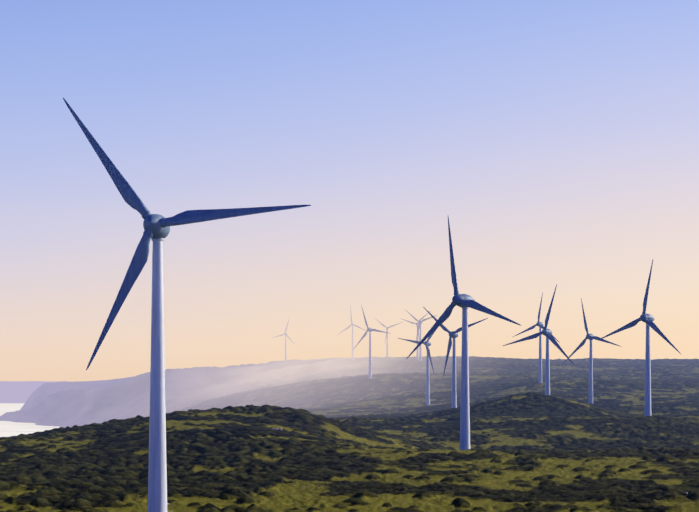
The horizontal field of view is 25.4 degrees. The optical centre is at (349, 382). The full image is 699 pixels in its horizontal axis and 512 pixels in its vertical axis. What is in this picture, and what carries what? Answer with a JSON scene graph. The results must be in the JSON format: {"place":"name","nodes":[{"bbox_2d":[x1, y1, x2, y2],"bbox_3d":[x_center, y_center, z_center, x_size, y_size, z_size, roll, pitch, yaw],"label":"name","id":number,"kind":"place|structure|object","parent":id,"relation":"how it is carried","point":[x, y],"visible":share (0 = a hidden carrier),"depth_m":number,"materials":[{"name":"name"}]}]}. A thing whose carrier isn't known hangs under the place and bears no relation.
{"place":"outdoors","nodes":[
{"label":"outdoors","id":0,"kind":"place"},
{"bbox_2d":[0,403,58,436],"bbox_3d":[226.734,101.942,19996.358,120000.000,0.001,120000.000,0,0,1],"label":"sea water","id":1,"kind":"structure","parent":0,"point":[8,428],"depth_m":3581.35,"materials":[{"name":"white liquid"}]},
{"bbox_2d":[0,377,131,410],"bbox_3d":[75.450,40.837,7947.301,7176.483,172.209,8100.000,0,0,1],"label":"headlands","id":2,"kind":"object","parent":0,"point":[29,394],"depth_m":4889.18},
{"bbox_2d":[0,356,698,511],"bbox_3d":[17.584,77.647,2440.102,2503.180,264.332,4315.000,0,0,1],"label":"hilly terrain","id":3,"kind":"structure","parent":0,"point":[350,437],"depth_m":585.86,"materials":[{"name":"green plant"}]},
{"bbox_2d":[63,98,311,511],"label":"wind turbine","id":4,"kind":"object","parent":3,"relation":"on","point":[156,228],"visible":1,"depth_m":340.97,"materials":[{"name":"white paint"}]},
{"bbox_2d":[272,320,292,359],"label":"wind turbine","id":5,"kind":"object","parent":3,"relation":"on","point":[285,333],"visible":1,"depth_m":3460.46,"materials":[{"name":"white paint"}]},
{"bbox_2d":[339,305,365,359],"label":"wind turbine","id":6,"kind":"object","parent":3,"relation":"on","point":[352,356],"visible":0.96,"depth_m":2790.56,"materials":[{"name":"white paint"}]},
{"bbox_2d":[353,305,390,378],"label":"wind turbine","id":7,"kind":"object","parent":3,"relation":"on","point":[370,330],"visible":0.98,"depth_m":2032.89,"materials":[{"name":"white paint"}]},
{"bbox_2d":[376,319,401,356],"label":"wind turbine","id":8,"kind":"object","parent":3,"relation":"on","point":[387,328],"visible":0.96,"depth_m":3204.98,"materials":[{"name":"white paint"}]},
{"bbox_2d":[400,311,429,359],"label":"wind turbine","id":9,"kind":"object","parent":3,"relation":"on","point":[417,353],"visible":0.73,"depth_m":2740.87,"materials":[{"name":"white paint"}]},
{"bbox_2d":[398,329,436,404],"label":"wind turbine","id":10,"kind":"object","parent":3,"relation":"on","point":[427,343],"visible":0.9,"depth_m":1620.61,"materials":[{"name":"white paint"}]},
{"bbox_2d":[406,310,436,361],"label":"wind turbine","id":11,"kind":"object","parent":3,"relation":"on","point":[420,346],"visible":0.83,"depth_m":2563.87,"materials":[{"name":"white paint"}]},
{"bbox_2d":[424,308,487,407],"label":"wind turbine","id":12,"kind":"object","parent":3,"relation":"on","point":[453,335],"visible":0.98,"depth_m":1220.46,"materials":[{"name":"white paint"}]},
{"bbox_2d":[406,217,520,449],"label":"wind turbine","id":13,"kind":"object","parent":3,"relation":"on","point":[464,301],"visible":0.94,"depth_m":613.19,"materials":[{"name":"white paint"}]},
{"bbox_2d":[513,292,559,383],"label":"wind turbine","id":14,"kind":"object","parent":3,"relation":"on","point":[539,324],"visible":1,"depth_m":1688.35,"materials":[{"name":"white paint"}]},
{"bbox_2d":[503,285,574,394],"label":"wind turbine","id":15,"kind":"object","parent":3,"relation":"on","point":[546,332],"visible":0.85,"depth_m":1096.13,"materials":[{"name":"white paint"}]},
{"bbox_2d":[564,299,621,402],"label":"wind turbine","id":16,"kind":"object","parent":3,"relation":"on","point":[590,337],"visible":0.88,"depth_m":1367.07,"materials":[{"name":"white paint"}]},
{"bbox_2d":[598,260,680,415],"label":"wind turbine","id":17,"kind":"object","parent":3,"relation":"on","point":[648,319],"visible":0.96,"depth_m":909.58,"materials":[{"name":"white paint"}]},
{"bbox_2d":[0,0,698,381],"label":"sky","id":18,"kind":"structure","parent":0,"point":[557,141],"materials":[{"name":"blue"}]}
]}

